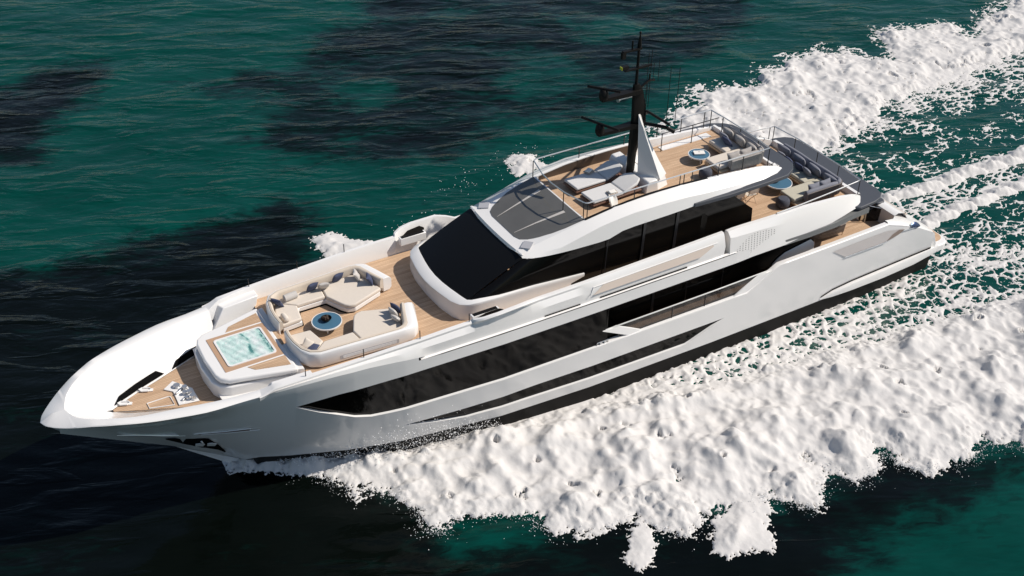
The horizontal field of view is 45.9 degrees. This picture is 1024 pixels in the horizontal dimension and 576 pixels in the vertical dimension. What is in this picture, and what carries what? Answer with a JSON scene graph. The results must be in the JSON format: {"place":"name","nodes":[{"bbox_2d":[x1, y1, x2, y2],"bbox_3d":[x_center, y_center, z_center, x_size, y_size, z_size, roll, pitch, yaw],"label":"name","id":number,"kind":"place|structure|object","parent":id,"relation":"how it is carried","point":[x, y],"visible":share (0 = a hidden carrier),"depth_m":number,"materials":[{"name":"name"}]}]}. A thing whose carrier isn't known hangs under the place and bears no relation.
{"place":"outdoors","nodes":[
{"label":"outdoors","id":0,"kind":"place"},
{"bbox_2d":[0,0,1023,575],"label":"sea","id":1,"kind":"structure","parent":0,"point":[162,160],"depth_m":62.74,"materials":[{"name":"liquid"}]},
{"bbox_2d":[40,31,945,463],"bbox_3d":[1.560,-2.393,48.379,40.420,15.240,7.720,-18,40,-25],"label":"yacht","id":2,"kind":"object","parent":1,"relation":"on","point":[538,291],"visible":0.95,"depth_m":46.82,"materials":[{"name":"paint"}]},
{"bbox_2d":[311,312,341,333],"bbox_3d":[-6.854,1.344,44.863,1.140,0.331,1.140,-18,40,-25],"label":"coffee table","id":3,"kind":"object","parent":2,"relation":"on","point":[334,322],"visible":1,"depth_m":44.69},
{"bbox_2d":[319,314,331,321],"bbox_3d":[-6.871,1.113,44.741,0.410,0.189,0.410,20,40,25],"label":"bowl","id":4,"kind":"object","parent":3,"relation":"on","point":[326,318],"visible":1,"depth_m":44.68,"materials":[{"name":"black paint"}]},
{"bbox_2d":[266,264,391,334],"bbox_3d":[-6.985,0.280,46.031,4.956,0.715,2.180,-18,40,-25],"label":"lounge sofa","id":5,"kind":"object","parent":2,"relation":"on","point":[348,292],"visible":0.89,"depth_m":45.95,"materials":[{"name":"white fabric"}]},
{"bbox_2d":[270,298,283,306],"bbox_3d":[-8.765,0.538,45.173,0.460,0.417,0.280,17,39,22],"label":"scatter cushion","id":6,"kind":"object","parent":5,"relation":"on","point":[276,302],"visible":1,"depth_m":45.02,"materials":[{"name":"blue fabric"}]},
{"bbox_2d":[280,313,288,322],"bbox_3d":[-8.363,1.091,44.576,0.220,0.214,0.480,-18,40,-25],"label":"bolster","id":7,"kind":"object","parent":5,"relation":"on","point":[284,317],"visible":1,"depth_m":44.46,"materials":[{"name":"beige fabric"}]},
{"bbox_2d":[282,291,297,301],"bbox_3d":[-8.360,0.314,45.619,0.569,0.290,0.290,-23,42,-29],"label":"bolster","id":8,"kind":"object","parent":5,"relation":"on","point":[292,295],"visible":1,"depth_m":45.51,"materials":[{"name":"grey fabric"}]},
{"bbox_2d":[306,282,317,291],"bbox_3d":[-7.595,-0.042,46.000,0.461,0.401,0.250,-24,42,-31],"label":"scatter cushion","id":9,"kind":"object","parent":5,"relation":"on","point":[311,286],"visible":1,"depth_m":45.90,"materials":[{"name":"blue fabric"}]},
{"bbox_2d":[318,282,329,288],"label":"scatter cushion","id":10,"kind":"object","parent":5,"relation":"on","point":[323,285],"visible":1,"depth_m":45.95,"materials":[{"name":"grey fabric"}]},
{"bbox_2d":[332,272,343,281],"bbox_3d":[-6.707,-0.414,46.545,0.460,0.405,0.246,-26,43,-32],"label":"scatter cushion","id":11,"kind":"object","parent":5,"relation":"on","point":[337,277],"visible":1,"depth_m":46.44,"materials":[{"name":"blue fabric"}]},
{"bbox_2d":[353,268,359,281],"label":"scatter cushion","id":12,"kind":"object","parent":5,"relation":"on","point":[356,275],"visible":1,"depth_m":46.58,"materials":[{"name":"grey fabric"}]},
{"bbox_2d":[366,272,372,284],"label":"scatter cushion","id":13,"kind":"object","parent":5,"relation":"on","point":[369,278],"visible":1,"depth_m":46.38,"materials":[{"name":"blue fabric"}]},
{"bbox_2d":[284,302,417,366],"bbox_3d":[-5.639,1.623,44.169,4.956,0.715,2.182,-18,40,-25],"label":"lounge sofa","id":14,"kind":"object","parent":2,"relation":"on","point":[376,330],"visible":0.97,"depth_m":43.72,"materials":[{"name":"white fabric"}]},
{"bbox_2d":[301,337,314,347],"bbox_3d":[-7.314,2.035,43.270,0.464,0.396,0.341,13,37,16],"label":"scatter cushion","id":15,"kind":"object","parent":14,"relation":"on","point":[307,342],"visible":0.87,"depth_m":43.22,"materials":[{"name":"beige fabric"}]},
{"bbox_2d":[307,343,319,349],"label":"scatter cushion","id":16,"kind":"object","parent":14,"relation":"on","point":[313,346],"visible":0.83,"depth_m":43.16,"materials":[{"name":"blue fabric"}]},
{"bbox_2d":[388,307,397,315],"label":"scatter cushion","id":17,"kind":"object","parent":14,"relation":"on","point":[392,311],"visible":0.95,"depth_m":44.68,"materials":[{"name":"grey fabric"}]},
{"bbox_2d":[390,303,400,313],"bbox_3d":[-4.317,0.746,44.964,0.473,0.428,0.224,29,44,34],"label":"scatter cushion","id":18,"kind":"object","parent":14,"relation":"on","point":[395,307],"visible":0.95,"depth_m":44.86,"materials":[{"name":"blue fabric"}]},
{"bbox_2d":[391,314,401,322],"bbox_3d":[-4.262,1.125,44.535,0.411,0.328,0.264,28,44,33],"label":"scatter cushion","id":19,"kind":"object","parent":14,"relation":"on","point":[395,318],"visible":1,"depth_m":44.43,"materials":[{"name":"grey fabric"}]},
{"bbox_2d":[298,309,607,414],"bbox_3d":[-1.864,3.105,45.090,12.772,1.710,0.385,-16,39,-22],"label":"main window","id":20,"kind":"structure","parent":2,"relation":"in","point":[534,350],"depth_m":45.21,"materials":[{"name":"black glass"}]},
{"bbox_2d":[407,318,722,424],"bbox_3d":[2.448,3.479,48.270,14.756,0.724,0.283,-16,39,-23],"label":"lower window","id":21,"kind":"structure","parent":2,"relation":"in","point":[679,339],"depth_m":48.37,"materials":[{"name":"black glass"}]},
{"bbox_2d":[563,160,621,194],"bbox_3d":[3.331,-4.488,48.891,2.433,0.612,0.920,-20,41,-27],"label":"sun lounger","id":22,"kind":"object","parent":2,"relation":"on","point":[606,172],"visible":0.93,"depth_m":48.77,"materials":[{"name":"grey fabric"}]},
{"bbox_2d":[583,168,594,174],"bbox_3d":[3.127,-4.762,49.061,0.340,0.105,0.420,26,42,31],"label":"side tray","id":23,"kind":"object","parent":22,"relation":"on","point":[588,171],"visible":1,"depth_m":48.98,"materials":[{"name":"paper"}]},
{"bbox_2d":[469,197,751,299],"bbox_3d":[4.244,-1.554,47.552,13.315,2.240,0.317,-17,39,-23],"label":"side window","id":24,"kind":"structure","parent":2,"relation":"in","point":[695,223],"depth_m":47.56,"materials":[{"name":"black glass"}]},
{"bbox_2d":[580,173,641,207],"bbox_3d":[3.953,-3.901,48.078,2.433,0.612,0.920,-20,41,-27],"label":"sun lounger","id":25,"kind":"object","parent":2,"relation":"on","point":[624,182],"visible":0.95,"depth_m":48.04,"materials":[{"name":"white fabric"}]},
{"bbox_2d":[606,189,617,195],"bbox_3d":[3.965,-3.789,47.710,0.420,0.105,0.340,-10,37,-15],"label":"side tray","id":26,"kind":"object","parent":25,"relation":"on","point":[610,192],"visible":0.94,"depth_m":47.65,"materials":[{"name":"paper"}]},
{"bbox_2d":[609,193,617,206],"bbox_3d":[3.978,-3.476,47.630,0.421,0.418,0.400,-18,40,-25],"label":"draped towel","id":27,"kind":"object","parent":25,"relation":"hanging from","point":[613,200],"visible":0.84,"depth_m":47.61,"materials":[{"name":"fabric"}]},
{"bbox_2d":[688,149,709,163],"bbox_3d":[7.804,-5.464,50.606,0.930,0.330,0.930,-18,40,-25],"label":"coffee table","id":28,"kind":"object","parent":2,"relation":"on","point":[691,155],"visible":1,"depth_m":50.41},
{"bbox_2d":[693,150,704,154],"bbox_3d":[7.813,-5.643,50.513,0.455,0.061,0.295,-3,36,-6],"label":"book","id":29,"kind":"object","parent":28,"relation":"on","point":[700,152],"visible":1,"depth_m":50.47,"materials":[{"name":"paper"}]},
{"bbox_2d":[699,166,711,177],"bbox_3d":[7.909,-4.710,49.468,0.560,0.425,0.560,-18,40,-25],"label":"ottoman","id":30,"kind":"object","parent":2,"relation":"on","point":[705,172],"visible":0.75,"depth_m":49.27,"materials":[{"name":"grey fabric"}]},
{"bbox_2d":[608,237,809,327],"bbox_3d":[8.182,-0.368,50.532,11.100,1.920,0.030,-18,40,-25],"label":"saloon window","id":31,"kind":"structure","parent":2,"relation":"in","point":[627,311],"depth_m":50.37,"materials":[{"name":"black glass"}]},
{"bbox_2d":[704,126,764,173],"bbox_3d":[8.986,-5.714,50.512,2.343,0.882,2.450,-18,40,-25],"label":"corner sofa","id":32,"kind":"object","parent":2,"relation":"on","point":[742,144],"visible":0.93,"depth_m":50.03,"materials":[{"name":"grey fabric"}]},
{"bbox_2d":[719,131,728,138],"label":"scatter cushion","id":33,"kind":"object","parent":32,"relation":"on","point":[722,134],"visible":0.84,"depth_m":51.07,"materials":[{"name":"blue fabric"}]},
{"bbox_2d":[722,136,731,146],"bbox_3d":[9.052,-6.154,50.911,0.294,0.449,0.514,-15,38,-21],"label":"scatter cushion","id":34,"kind":"object","parent":32,"relation":"on","point":[726,141],"visible":1,"depth_m":50.79,"materials":[{"name":"blue fabric"}]},
{"bbox_2d":[735,193,745,199],"bbox_3d":[9.655,-3.821,52.083,0.536,0.853,0.562,-18,40,-25],"label":"folding chair","id":35,"kind":"object","parent":2,"relation":"on","point":[740,196],"visible":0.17,"depth_m":51.80,"materials":[{"name":"beige fabric"}]},
{"bbox_2d":[741,188,759,203],"bbox_3d":[10.332,-4.057,52.431,0.520,0.853,0.546,-15,38,-21],"label":"folding chair","id":36,"kind":"object","parent":2,"relation":"on","point":[752,193],"visible":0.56,"depth_m":52.27,"materials":[{"name":"beige fabric"}]},
{"bbox_2d":[767,178,791,190],"bbox_3d":[11.768,-4.532,53.529,1.210,0.371,1.210,-18,40,-25],"label":"coffee table","id":37,"kind":"object","parent":2,"relation":"on","point":[786,183],"visible":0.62,"depth_m":53.24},
{"bbox_2d":[776,195,789,208],"bbox_3d":[11.705,-3.708,52.306,0.620,0.445,0.620,-18,40,-25],"label":"ottoman","id":38,"kind":"object","parent":2,"relation":"on","point":[782,201],"visible":1,"depth_m":52.12,"materials":[{"name":"grey fabric"}]},
{"bbox_2d":[777,143,842,205],"bbox_3d":[12.431,-5.037,53.818,2.673,0.882,4.067,-18,40,-25],"label":"corner sofa","id":39,"kind":"object","parent":2,"relation":"on","point":[822,180],"visible":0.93,"depth_m":53.01,"materials":[{"name":"grey fabric"}]},
{"bbox_2d":[794,161,803,171],"bbox_3d":[12.836,-5.408,54.127,0.282,0.451,0.524,-18,40,-25],"label":"scatter cushion","id":40,"kind":"object","parent":39,"relation":"on","point":[798,166],"visible":1,"depth_m":54.02,"materials":[{"name":"blue fabric"}]},
{"bbox_2d":[803,166,811,176],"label":"scatter cushion","id":41,"kind":"object","parent":39,"relation":"on","point":[807,171],"visible":1,"depth_m":53.63,"materials":[{"name":"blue fabric"}]},
{"bbox_2d":[810,223,845,242],"bbox_3d":[14.120,-2.710,54.977,1.922,0.750,1.151,-18,40,-25],"label":"cockpit sofa","id":42,"kind":"object","parent":2,"relation":"on","point":[834,231],"visible":0.44,"depth_m":54.59,"materials":[{"name":"fabric"}]},
{"bbox_2d":[855,198,883,219],"bbox_3d":[15.950,-4.364,57.253,1.300,0.860,3.350,-18,40,-25],"label":"transom bench","id":43,"kind":"object","parent":2,"relation":"on","point":[881,200],"visible":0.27,"depth_m":56.10,"materials":[{"name":"fabric"}]},
{"bbox_2d":[834,229,904,256],"bbox_3d":[15.889,-2.015,53.718,4.400,0.520,0.047,-19,40,-25],"label":"quarter window","id":44,"kind":"structure","parent":2,"relation":"in","point":[878,239],"depth_m":53.62,"materials":[{"name":"grey glass"}]},
{"bbox_2d":[222,228,1023,573],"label":"bow wave foam","id":45,"kind":"object","parent":1,"relation":"on","point":[940,390],"visible":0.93,"depth_m":47.42,"materials":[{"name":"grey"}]},
{"bbox_2d":[276,143,1022,549],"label":"spray","id":46,"kind":"object","parent":1,"relation":"on","point":[542,525],"visible":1,"depth_m":45.71,"materials":[{"name":"white liquid"}]},
{"bbox_2d":[308,0,1023,257],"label":"wake foam","id":47,"kind":"object","parent":1,"relation":"on","point":[816,98],"visible":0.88,"depth_m":73.31,"materials":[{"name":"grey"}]},
{"bbox_2d":[815,50,1023,265],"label":"stern wake foam","id":48,"kind":"object","parent":1,"relation":"on","point":[992,193],"visible":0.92,"depth_m":64.76,"materials":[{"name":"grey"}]}
]}

